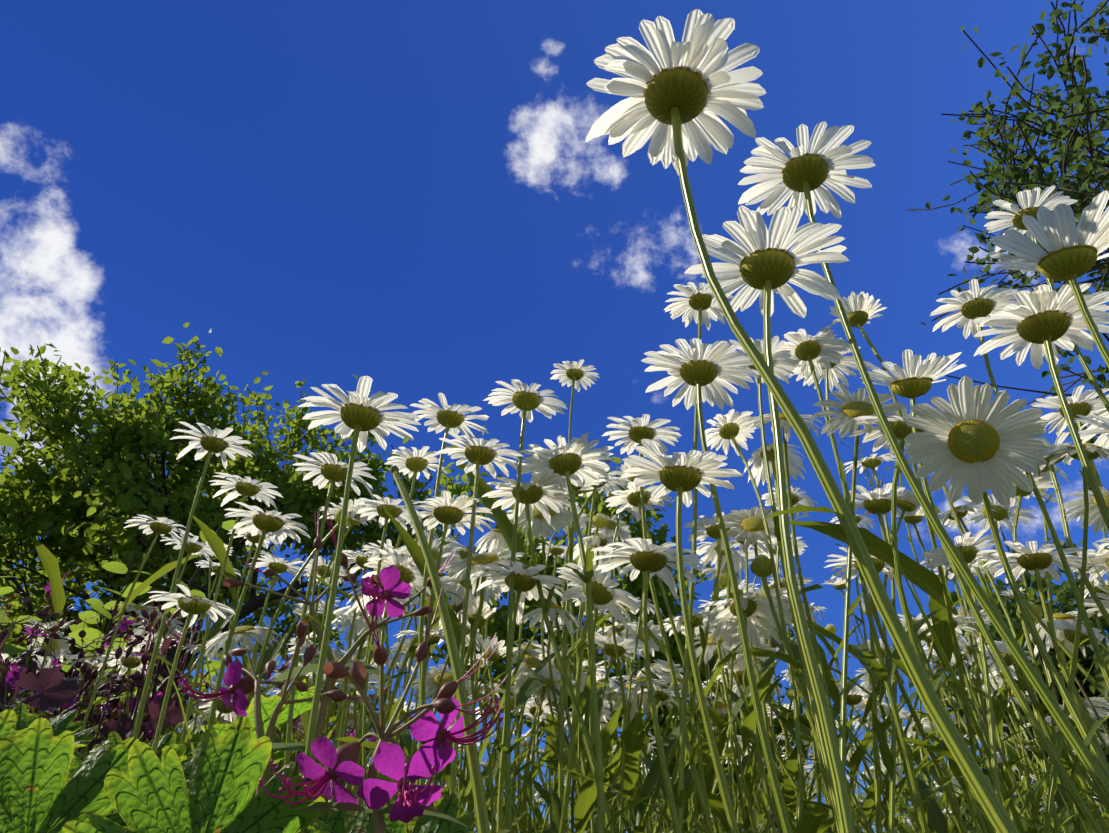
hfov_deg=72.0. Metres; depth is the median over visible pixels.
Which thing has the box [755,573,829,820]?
daisy
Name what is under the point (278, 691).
daisy
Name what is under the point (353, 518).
daisy
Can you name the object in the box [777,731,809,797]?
daisy
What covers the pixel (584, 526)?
daisy
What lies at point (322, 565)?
daisy
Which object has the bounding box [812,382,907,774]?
daisy
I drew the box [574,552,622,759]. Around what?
daisy
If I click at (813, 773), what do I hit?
daisy
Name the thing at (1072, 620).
daisy
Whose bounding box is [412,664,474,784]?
daisy
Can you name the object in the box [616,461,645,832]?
daisy
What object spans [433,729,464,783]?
daisy
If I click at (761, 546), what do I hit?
daisy
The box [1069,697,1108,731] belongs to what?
daisy
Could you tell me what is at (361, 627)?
daisy
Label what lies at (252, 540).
daisy
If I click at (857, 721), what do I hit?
daisy
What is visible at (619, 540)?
daisy
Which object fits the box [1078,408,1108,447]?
daisy
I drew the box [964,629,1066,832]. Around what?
daisy
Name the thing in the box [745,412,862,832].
daisy
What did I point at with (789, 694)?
daisy
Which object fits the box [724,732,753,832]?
daisy
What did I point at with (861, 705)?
daisy
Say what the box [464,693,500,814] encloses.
daisy
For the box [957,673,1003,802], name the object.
daisy
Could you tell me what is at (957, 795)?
daisy
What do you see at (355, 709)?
daisy
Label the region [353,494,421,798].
daisy
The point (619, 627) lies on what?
daisy
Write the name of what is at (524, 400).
daisy
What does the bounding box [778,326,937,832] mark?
daisy
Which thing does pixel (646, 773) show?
daisy
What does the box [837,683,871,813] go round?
daisy
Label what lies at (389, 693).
daisy
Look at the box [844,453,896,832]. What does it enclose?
daisy
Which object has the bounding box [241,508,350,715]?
daisy
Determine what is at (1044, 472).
daisy
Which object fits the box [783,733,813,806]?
daisy
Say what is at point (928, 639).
daisy
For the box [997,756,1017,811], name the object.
daisy
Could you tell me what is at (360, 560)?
daisy
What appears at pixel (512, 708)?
daisy
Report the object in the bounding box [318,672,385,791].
daisy
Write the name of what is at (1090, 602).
daisy
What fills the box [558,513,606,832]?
daisy
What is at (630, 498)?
daisy
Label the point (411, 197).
sky
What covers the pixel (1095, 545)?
daisy
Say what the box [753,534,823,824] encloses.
daisy
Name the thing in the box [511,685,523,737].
daisy
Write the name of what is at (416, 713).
daisy
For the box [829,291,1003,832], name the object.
daisy
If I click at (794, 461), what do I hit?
daisy
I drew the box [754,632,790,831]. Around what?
daisy
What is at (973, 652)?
daisy
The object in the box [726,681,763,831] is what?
daisy
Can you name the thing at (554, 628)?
daisy
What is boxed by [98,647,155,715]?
daisy
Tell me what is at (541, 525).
daisy
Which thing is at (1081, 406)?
daisy
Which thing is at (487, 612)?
daisy
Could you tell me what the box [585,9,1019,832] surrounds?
daisy
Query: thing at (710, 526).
daisy
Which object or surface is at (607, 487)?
daisy
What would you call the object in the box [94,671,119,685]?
daisy
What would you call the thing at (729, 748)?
daisy
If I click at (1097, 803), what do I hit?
daisy
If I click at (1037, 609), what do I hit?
daisy
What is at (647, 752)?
daisy
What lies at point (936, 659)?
daisy
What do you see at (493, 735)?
daisy
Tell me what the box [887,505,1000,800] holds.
daisy
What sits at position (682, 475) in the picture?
daisy
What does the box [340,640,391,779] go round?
daisy
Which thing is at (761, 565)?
daisy
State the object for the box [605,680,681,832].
daisy
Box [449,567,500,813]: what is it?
daisy
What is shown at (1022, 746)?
daisy
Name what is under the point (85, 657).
daisy
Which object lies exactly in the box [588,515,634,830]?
daisy
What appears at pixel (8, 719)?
geranium leaf
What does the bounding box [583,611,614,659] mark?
daisy
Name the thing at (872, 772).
daisy
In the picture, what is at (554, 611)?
daisy
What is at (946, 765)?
daisy
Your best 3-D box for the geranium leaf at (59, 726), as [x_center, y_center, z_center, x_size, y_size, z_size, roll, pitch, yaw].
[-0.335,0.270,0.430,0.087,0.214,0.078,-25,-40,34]
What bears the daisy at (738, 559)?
on the ground
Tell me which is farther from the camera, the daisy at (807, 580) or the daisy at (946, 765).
the daisy at (946, 765)
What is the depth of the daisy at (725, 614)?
0.56 m
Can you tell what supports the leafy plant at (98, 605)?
on the ground
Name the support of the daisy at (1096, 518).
on the ground
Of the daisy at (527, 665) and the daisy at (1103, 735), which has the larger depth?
the daisy at (1103, 735)
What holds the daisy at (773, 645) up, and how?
on the ground
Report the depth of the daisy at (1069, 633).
0.65 m
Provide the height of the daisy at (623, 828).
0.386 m
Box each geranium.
[177,621,390,795]
[223,507,457,794]
[259,585,507,832]
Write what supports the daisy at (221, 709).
on the ground
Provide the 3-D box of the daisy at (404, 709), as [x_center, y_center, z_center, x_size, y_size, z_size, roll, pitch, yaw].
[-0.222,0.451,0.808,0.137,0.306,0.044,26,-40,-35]
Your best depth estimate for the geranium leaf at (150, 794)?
0.26 m
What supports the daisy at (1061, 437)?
on the ground
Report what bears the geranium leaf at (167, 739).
on the ground
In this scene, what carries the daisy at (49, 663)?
on the ground
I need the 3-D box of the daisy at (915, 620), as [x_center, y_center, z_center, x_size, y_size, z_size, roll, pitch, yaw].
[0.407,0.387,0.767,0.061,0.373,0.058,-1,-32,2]
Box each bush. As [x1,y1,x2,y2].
[414,425,859,811]
[879,512,1108,832]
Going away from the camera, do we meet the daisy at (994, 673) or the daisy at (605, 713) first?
the daisy at (605, 713)
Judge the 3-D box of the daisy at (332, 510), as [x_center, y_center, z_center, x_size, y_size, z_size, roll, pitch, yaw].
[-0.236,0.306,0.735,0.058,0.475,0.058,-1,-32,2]
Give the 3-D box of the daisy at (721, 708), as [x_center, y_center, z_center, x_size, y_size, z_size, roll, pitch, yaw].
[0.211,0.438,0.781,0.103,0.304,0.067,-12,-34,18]
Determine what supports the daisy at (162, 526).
on the ground
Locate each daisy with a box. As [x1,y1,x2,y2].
[0,653,16,667]
[3,697,49,716]
[24,619,73,691]
[27,630,70,674]
[33,655,64,677]
[65,653,109,706]
[67,515,194,776]
[67,654,90,676]
[81,659,110,719]
[93,647,140,710]
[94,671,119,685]
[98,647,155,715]
[101,695,129,717]
[106,603,160,719]
[109,676,232,812]
[114,422,253,811]
[130,611,183,689]
[134,533,215,726]
[139,644,220,741]
[143,584,234,753]
[175,560,240,731]
[180,472,282,760]
[180,715,205,741]
[184,541,232,736]
[190,502,309,728]
[192,692,236,724]
[204,626,280,707]
[207,524,280,724]
[218,714,233,721]
[238,554,304,716]
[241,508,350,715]
[250,556,345,701]
[251,550,309,726]
[269,671,324,699]
[272,690,281,763]
[273,600,349,752]
[275,452,376,765]
[281,640,316,741]
[281,661,316,767]
[289,640,340,794]
[290,632,316,737]
[292,597,342,743]
[293,376,420,832]
[293,605,395,795]
[299,446,446,772]
[299,502,366,769]
[303,497,376,753]
[312,645,364,796]
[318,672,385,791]
[328,606,379,812]
[333,549,384,801]
[336,547,430,803]
[336,709,367,735]
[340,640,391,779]
[341,645,385,771]
[345,577,446,793]
[346,580,413,805]
[347,691,367,725]
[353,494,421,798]
[356,582,390,780]
[357,535,476,804]
[360,539,412,779]
[366,699,411,759]
[371,685,401,710]
[377,611,470,804]
[384,537,459,745]
[384,540,458,741]
[384,610,424,716]
[389,639,432,832]
[390,657,401,739]
[391,638,415,832]
[394,626,445,798]
[397,557,500,795]
[402,518,446,808]
[404,491,493,825]
[410,393,488,830]
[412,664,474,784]
[415,682,418,784]
[425,549,526,796]
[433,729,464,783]
[435,432,522,793]
[437,660,448,787]
[438,620,482,813]
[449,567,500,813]
[456,683,499,803]
[457,653,492,766]
[458,629,490,798]
[459,596,501,832]
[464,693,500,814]
[466,617,495,813]
[471,561,564,831]
[471,706,518,831]
[473,759,488,812]
[475,529,521,832]
[475,636,505,707]
[478,682,504,696]
[482,469,614,832]
[483,379,566,832]
[484,730,511,790]
[487,658,550,832]
[489,685,499,812]
[491,646,527,796]
[496,696,514,825]
[501,643,552,832]
[502,644,553,832]
[503,620,562,817]
[504,639,587,832]
[504,738,535,793]
[506,507,551,826]
[509,504,617,832]
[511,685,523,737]
[514,432,653,832]
[514,665,575,832]
[515,695,568,811]
[519,698,556,832]
[520,604,618,832]
[521,727,541,744]
[522,639,545,646]
[527,750,543,804]
[528,755,549,830]
[530,460,610,807]
[530,502,586,806]
[535,791,541,823]
[536,541,573,823]
[538,515,589,811]
[538,714,548,824]
[540,479,625,832]
[541,712,570,832]
[550,359,599,794]
[551,563,638,832]
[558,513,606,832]
[561,598,596,807]
[565,698,617,832]
[571,534,628,832]
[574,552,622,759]
[575,525,632,795]
[575,632,643,758]
[575,660,610,797]
[578,469,626,832]
[580,672,612,762]
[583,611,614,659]
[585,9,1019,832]
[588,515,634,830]
[591,538,703,832]
[596,673,617,731]
[597,622,637,814]
[598,634,702,832]
[602,414,714,832]
[604,630,652,829]
[604,681,667,819]
[604,690,624,831]
[605,482,709,832]
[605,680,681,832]
[607,481,651,802]
[611,603,662,816]
[612,655,635,820]
[612,745,667,832]
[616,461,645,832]
[616,674,670,827]
[617,512,739,832]
[618,597,651,832]
[620,439,742,832]
[621,618,662,830]
[629,672,713,832]
[636,664,699,832]
[640,754,662,832]
[641,338,792,832]
[647,608,719,832]
[649,736,671,828]
[650,659,683,763]
[664,282,732,832]
[671,679,720,832]
[684,205,854,832]
[689,557,727,832]
[694,625,732,783]
[694,633,736,832]
[696,542,757,832]
[696,700,703,827]
[696,703,722,832]
[698,600,746,825]
[699,568,776,832]
[699,698,740,813]
[700,658,719,832]
[701,592,791,832]
[705,409,857,832]
[705,550,754,832]
[710,580,792,751]
[714,558,767,832]
[715,660,832,831]
[718,576,775,832]
[720,636,826,832]
[722,743,751,828]
[723,507,871,832]
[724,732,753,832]
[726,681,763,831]
[728,746,742,822]
[729,336,841,832]
[729,531,779,816]
[734,636,796,817]
[738,121,1108,806]
[744,443,837,832]
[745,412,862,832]
[748,545,803,812]
[748,586,866,832]
[750,554,832,809]
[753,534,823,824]
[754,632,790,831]
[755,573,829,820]
[758,540,816,815]
[761,486,860,832]
[766,698,802,808]
[766,703,793,756]
[767,574,856,816]
[768,711,804,829]
[769,684,782,695]
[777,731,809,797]
[777,764,812,769]
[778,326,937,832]
[780,601,819,811]
[780,669,789,684]
[781,752,812,804]
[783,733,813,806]
[785,688,809,785]
[796,338,988,832]
[804,769,813,806]
[807,769,816,799]
[809,603,831,826]
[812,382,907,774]
[816,742,858,819]
[823,577,889,809]
[824,547,893,832]
[825,624,910,798]
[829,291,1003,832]
[830,514,887,832]
[835,679,875,828]
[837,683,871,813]
[840,710,888,823]
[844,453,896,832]
[844,483,987,832]
[848,414,1026,832]
[848,716,871,830]
[849,701,889,783]
[850,669,891,793]
[853,740,875,818]
[858,684,931,832]
[859,349,1103,832]
[859,598,935,832]
[860,769,884,832]
[864,559,973,832]
[867,638,900,832]
[869,756,902,832]
[876,645,928,832]
[877,703,908,809]
[880,658,913,829]
[882,486,928,832]
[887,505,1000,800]
[887,739,916,832]
[895,408,1077,832]
[897,613,955,805]
[903,375,1108,781]
[903,718,952,832]
[904,627,1078,832]
[906,710,927,778]
[916,613,1004,783]
[919,529,1004,832]
[920,627,972,816]
[923,656,934,795]
[924,506,1023,802]
[925,651,950,717]
[926,499,1060,832]
[926,650,1022,812]
[928,713,979,831]
[929,561,1013,822]
[930,279,1108,688]
[932,658,1009,814]
[933,773,961,827]
[942,423,1092,832]
[942,697,955,818]
[951,651,1014,807]
[952,788,967,819]
[954,606,978,832]
[954,609,1028,817]
[957,614,1002,804]
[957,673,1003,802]
[958,634,1042,832]
[960,494,1108,702]
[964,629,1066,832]
[970,283,1108,549]
[973,553,1081,830]
[982,540,1108,804]
[982,676,1062,827]
[984,185,1108,412]
[985,639,1092,813]
[989,190,1108,368]
[989,670,1026,823]
[991,692,1036,813]
[995,473,1108,832]
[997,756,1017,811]
[1000,587,1100,827]
[1001,732,1027,825]
[1011,512,1078,832]
[1012,765,1018,777]
[1016,601,1086,832]
[1018,464,1084,832]
[1021,773,1042,822]
[1023,613,1108,754]
[1023,719,1054,726]
[1024,738,1040,779]
[1031,385,1108,486]
[1034,432,1108,624]
[1037,444,1108,832]
[1042,620,1108,817]
[1060,486,1108,638]
[1066,610,1108,668]
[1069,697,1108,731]
[1070,547,1108,647]
[1073,415,1108,437]
[1077,550,1108,582]
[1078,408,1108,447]
[1079,579,1108,608]
[1081,543,1108,554]
[1084,586,1108,616]
[1093,499,1108,583]
[1093,796,1102,813]
[1095,538,1108,552]
[1095,732,1108,740]
[1097,738,1108,828]
[1099,713,1108,738]
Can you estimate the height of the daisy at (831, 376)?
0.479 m
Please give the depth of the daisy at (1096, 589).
0.85 m
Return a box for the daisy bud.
[890,534,964,828]
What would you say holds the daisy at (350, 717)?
on the ground
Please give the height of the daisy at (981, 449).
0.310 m
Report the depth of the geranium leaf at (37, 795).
0.27 m
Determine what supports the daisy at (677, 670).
on the ground
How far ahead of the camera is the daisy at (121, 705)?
1.10 m
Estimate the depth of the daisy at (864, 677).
1.00 m
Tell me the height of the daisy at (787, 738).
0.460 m
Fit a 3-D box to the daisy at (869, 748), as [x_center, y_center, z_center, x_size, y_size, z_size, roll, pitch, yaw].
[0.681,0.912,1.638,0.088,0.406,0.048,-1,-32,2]
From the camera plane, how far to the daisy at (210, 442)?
0.57 m
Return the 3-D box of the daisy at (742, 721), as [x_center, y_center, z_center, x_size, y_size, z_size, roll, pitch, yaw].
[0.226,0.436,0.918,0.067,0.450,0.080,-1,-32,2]
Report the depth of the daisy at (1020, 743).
1.44 m
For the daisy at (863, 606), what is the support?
on the ground
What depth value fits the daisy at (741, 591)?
0.99 m
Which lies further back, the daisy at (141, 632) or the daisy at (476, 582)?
the daisy at (141, 632)
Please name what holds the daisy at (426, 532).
on the ground
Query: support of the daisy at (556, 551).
on the ground
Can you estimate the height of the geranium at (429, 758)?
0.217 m
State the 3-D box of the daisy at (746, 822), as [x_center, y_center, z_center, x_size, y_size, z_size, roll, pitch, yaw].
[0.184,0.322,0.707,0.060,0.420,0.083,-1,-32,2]
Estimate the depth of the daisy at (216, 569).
0.94 m
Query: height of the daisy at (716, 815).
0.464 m
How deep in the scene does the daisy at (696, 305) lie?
0.61 m
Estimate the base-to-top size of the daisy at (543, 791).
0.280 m
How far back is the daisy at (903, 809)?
1.26 m
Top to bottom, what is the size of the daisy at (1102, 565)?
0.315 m
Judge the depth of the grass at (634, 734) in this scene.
0.66 m
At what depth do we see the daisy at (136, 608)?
1.07 m
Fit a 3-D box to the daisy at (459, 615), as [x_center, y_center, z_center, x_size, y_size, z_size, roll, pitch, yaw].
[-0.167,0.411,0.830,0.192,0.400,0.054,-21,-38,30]
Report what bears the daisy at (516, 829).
on the ground
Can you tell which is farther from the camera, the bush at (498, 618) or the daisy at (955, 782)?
the bush at (498, 618)
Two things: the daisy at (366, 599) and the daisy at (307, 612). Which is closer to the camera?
the daisy at (366, 599)
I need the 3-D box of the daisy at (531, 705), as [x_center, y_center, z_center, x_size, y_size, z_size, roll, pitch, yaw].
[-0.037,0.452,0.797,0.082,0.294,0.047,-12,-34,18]
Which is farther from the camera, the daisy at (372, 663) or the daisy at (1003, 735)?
the daisy at (1003, 735)
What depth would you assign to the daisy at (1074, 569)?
0.80 m
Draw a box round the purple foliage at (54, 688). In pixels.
[0,637,188,812]
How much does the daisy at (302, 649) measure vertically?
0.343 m
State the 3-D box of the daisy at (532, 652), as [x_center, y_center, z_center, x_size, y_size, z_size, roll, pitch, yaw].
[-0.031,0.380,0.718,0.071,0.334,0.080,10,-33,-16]
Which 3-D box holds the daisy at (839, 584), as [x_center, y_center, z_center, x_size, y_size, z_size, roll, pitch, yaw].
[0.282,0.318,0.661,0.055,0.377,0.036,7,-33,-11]
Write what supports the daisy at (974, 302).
on the ground
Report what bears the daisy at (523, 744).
on the ground
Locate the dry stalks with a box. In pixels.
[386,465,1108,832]
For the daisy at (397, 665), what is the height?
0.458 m
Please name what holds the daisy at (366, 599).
on the ground
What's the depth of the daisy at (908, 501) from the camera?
0.54 m
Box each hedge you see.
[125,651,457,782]
[606,653,814,832]
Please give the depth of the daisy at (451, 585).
0.71 m
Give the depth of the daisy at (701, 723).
1.63 m
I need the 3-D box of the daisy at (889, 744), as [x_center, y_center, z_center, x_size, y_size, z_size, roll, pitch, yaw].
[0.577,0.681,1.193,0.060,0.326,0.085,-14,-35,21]
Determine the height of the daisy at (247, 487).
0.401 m
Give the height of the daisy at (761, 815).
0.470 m
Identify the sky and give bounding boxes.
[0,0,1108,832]
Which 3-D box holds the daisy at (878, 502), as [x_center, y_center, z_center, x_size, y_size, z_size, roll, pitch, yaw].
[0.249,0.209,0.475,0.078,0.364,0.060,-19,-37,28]
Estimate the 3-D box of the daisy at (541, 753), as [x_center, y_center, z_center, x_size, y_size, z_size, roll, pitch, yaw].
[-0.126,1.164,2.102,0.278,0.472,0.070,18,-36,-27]
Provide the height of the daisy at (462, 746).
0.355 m
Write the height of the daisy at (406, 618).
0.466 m
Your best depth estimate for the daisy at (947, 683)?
0.84 m
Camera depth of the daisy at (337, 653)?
0.60 m
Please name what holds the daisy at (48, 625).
on the ground
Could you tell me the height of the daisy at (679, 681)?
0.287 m
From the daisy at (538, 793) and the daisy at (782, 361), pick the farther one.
the daisy at (538, 793)
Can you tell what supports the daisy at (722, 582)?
on the ground
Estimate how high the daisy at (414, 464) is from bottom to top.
0.464 m
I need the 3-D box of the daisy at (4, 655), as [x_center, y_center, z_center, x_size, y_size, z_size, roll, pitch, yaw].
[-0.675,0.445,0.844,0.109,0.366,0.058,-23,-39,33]
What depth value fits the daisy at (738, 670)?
0.83 m
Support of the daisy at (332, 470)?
on the ground
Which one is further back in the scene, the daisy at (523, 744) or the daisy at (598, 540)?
the daisy at (523, 744)
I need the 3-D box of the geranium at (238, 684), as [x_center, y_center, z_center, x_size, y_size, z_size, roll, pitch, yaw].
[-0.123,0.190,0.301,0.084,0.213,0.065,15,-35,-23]
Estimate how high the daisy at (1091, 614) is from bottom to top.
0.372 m
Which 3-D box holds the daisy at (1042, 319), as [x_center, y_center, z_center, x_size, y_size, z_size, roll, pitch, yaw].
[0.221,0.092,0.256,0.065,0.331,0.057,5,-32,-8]
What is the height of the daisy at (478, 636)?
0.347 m
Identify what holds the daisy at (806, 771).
on the ground
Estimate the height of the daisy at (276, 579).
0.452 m
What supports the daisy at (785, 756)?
on the ground
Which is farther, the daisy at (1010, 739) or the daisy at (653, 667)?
the daisy at (1010, 739)
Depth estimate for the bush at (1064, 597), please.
8.66 m
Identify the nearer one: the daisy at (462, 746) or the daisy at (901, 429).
the daisy at (901, 429)
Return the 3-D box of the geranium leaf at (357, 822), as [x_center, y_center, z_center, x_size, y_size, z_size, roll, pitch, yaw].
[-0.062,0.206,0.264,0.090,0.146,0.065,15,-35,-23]
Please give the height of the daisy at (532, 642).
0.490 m
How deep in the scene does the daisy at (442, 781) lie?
0.93 m
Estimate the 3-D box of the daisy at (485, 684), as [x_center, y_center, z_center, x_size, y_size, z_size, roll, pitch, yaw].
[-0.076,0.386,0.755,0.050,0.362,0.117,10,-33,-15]
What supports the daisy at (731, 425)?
on the ground
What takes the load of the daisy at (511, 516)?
on the ground
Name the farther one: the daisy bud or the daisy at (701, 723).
the daisy at (701, 723)
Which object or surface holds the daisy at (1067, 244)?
on the ground
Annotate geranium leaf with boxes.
[0,709,74,784]
[0,718,138,832]
[13,703,98,747]
[62,716,324,832]
[68,731,194,792]
[304,793,509,832]
[313,810,346,832]
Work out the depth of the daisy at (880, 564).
0.50 m
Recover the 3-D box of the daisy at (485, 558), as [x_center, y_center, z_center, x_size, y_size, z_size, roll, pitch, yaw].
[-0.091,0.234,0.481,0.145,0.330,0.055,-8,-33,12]
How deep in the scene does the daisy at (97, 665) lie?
0.90 m
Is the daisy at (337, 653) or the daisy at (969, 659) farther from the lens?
the daisy at (969, 659)
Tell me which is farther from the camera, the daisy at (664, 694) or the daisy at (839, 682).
the daisy at (839, 682)
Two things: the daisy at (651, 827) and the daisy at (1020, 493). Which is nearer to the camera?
the daisy at (1020, 493)
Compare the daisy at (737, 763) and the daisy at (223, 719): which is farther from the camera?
the daisy at (737, 763)
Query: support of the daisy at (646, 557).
on the ground
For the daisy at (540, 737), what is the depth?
1.00 m
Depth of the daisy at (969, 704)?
1.28 m
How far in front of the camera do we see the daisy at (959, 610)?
0.76 m
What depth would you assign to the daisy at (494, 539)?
0.84 m
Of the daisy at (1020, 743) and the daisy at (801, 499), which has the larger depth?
the daisy at (1020, 743)
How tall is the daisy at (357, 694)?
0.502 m
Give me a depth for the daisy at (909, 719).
0.66 m
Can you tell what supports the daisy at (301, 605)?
on the ground
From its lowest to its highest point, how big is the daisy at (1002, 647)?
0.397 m
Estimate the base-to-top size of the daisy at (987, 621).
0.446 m
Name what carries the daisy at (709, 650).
on the ground
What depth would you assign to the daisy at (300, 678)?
0.69 m
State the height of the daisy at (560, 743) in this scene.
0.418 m
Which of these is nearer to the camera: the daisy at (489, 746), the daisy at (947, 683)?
the daisy at (947, 683)
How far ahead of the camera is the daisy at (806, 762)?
1.51 m
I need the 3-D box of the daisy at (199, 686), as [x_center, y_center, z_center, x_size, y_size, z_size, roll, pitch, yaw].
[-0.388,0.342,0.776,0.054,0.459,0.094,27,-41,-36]
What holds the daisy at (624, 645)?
on the ground
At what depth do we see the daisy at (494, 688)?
1.24 m
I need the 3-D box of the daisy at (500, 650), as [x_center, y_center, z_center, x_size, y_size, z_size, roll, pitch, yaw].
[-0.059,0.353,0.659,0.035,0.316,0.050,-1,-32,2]
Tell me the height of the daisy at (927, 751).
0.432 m
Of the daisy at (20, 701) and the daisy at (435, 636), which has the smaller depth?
the daisy at (435, 636)
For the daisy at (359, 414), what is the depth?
0.36 m
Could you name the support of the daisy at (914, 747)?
on the ground
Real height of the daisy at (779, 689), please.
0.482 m
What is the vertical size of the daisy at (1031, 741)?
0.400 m
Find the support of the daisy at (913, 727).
on the ground
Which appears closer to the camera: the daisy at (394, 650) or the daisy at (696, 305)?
the daisy at (696, 305)
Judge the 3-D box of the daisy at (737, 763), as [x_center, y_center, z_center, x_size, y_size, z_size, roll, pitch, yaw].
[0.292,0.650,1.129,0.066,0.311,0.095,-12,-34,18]
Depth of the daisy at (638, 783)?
0.97 m
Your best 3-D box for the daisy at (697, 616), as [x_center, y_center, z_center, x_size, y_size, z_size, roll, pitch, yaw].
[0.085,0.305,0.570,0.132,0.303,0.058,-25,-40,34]
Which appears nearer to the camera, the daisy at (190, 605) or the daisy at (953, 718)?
the daisy at (190, 605)
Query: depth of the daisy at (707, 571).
0.89 m
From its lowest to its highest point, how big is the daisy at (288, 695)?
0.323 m
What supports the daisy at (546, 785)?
on the ground
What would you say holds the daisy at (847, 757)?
on the ground
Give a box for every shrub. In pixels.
[0,432,41,657]
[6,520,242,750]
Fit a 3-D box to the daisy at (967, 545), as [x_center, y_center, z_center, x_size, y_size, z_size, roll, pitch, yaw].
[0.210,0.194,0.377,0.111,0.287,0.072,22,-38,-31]
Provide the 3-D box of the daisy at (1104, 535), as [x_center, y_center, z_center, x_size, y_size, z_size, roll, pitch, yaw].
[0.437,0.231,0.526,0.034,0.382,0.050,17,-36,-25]
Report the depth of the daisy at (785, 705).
0.98 m
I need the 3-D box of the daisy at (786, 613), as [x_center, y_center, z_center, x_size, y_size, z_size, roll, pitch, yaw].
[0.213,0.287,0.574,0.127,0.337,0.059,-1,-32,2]
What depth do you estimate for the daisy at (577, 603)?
0.82 m
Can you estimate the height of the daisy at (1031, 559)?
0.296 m
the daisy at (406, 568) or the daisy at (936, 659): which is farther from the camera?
the daisy at (936, 659)
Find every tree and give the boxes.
[0,322,480,725]
[907,0,1108,547]
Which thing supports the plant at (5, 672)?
on the ground
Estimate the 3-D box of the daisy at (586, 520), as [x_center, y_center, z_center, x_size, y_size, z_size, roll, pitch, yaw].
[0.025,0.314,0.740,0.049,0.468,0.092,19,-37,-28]
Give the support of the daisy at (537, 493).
on the ground
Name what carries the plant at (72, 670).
on the ground
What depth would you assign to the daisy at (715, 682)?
1.30 m
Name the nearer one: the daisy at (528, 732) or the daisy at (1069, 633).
the daisy at (1069, 633)
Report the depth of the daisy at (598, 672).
0.85 m
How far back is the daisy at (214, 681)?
0.93 m
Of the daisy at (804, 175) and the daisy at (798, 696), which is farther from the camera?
the daisy at (798, 696)
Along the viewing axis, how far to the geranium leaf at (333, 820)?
0.40 m
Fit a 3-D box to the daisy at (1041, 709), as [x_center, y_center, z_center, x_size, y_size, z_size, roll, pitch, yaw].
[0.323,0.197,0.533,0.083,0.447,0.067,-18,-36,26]
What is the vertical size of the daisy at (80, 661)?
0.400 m
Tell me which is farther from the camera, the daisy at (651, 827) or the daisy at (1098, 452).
the daisy at (651, 827)
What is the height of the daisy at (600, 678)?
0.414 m
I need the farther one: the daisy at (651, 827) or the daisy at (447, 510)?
the daisy at (651, 827)
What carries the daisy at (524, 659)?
on the ground
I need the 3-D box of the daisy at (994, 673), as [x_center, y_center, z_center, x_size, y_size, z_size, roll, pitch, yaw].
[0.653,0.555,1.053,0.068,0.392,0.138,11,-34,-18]
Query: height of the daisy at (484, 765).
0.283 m
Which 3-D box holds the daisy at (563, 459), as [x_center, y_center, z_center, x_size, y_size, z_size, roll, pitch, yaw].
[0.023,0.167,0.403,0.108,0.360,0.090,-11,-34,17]
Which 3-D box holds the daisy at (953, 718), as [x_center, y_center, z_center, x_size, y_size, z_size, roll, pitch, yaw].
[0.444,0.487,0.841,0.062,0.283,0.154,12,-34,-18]
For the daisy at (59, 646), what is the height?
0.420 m
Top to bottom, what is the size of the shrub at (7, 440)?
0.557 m
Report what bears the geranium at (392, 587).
on the ground
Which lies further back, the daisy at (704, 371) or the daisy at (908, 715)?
the daisy at (908, 715)
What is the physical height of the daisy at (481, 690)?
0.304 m
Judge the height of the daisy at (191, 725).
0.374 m
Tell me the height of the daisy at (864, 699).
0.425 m
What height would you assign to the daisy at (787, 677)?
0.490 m
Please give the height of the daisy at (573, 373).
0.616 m
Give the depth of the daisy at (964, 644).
0.74 m
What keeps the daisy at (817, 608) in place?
on the ground
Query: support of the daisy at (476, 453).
on the ground
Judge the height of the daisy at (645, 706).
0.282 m
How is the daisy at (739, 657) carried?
on the ground
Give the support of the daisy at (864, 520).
on the ground
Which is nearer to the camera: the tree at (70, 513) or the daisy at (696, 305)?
the daisy at (696, 305)
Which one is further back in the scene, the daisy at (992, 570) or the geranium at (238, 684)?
the daisy at (992, 570)
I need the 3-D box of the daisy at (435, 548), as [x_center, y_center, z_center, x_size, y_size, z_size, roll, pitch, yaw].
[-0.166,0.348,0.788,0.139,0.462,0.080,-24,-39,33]
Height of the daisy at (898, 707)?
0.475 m
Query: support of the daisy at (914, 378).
on the ground
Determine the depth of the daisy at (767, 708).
1.07 m
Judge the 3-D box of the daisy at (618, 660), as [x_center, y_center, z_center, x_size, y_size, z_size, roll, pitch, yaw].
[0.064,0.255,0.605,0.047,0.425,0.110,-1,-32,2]
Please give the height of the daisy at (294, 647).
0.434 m
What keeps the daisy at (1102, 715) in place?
on the ground
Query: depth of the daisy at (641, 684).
0.66 m
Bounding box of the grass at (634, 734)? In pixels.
[0,458,1108,832]
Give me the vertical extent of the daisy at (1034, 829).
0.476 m
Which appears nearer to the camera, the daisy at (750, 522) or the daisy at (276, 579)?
the daisy at (750, 522)
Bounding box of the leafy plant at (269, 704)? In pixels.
[113,678,396,810]

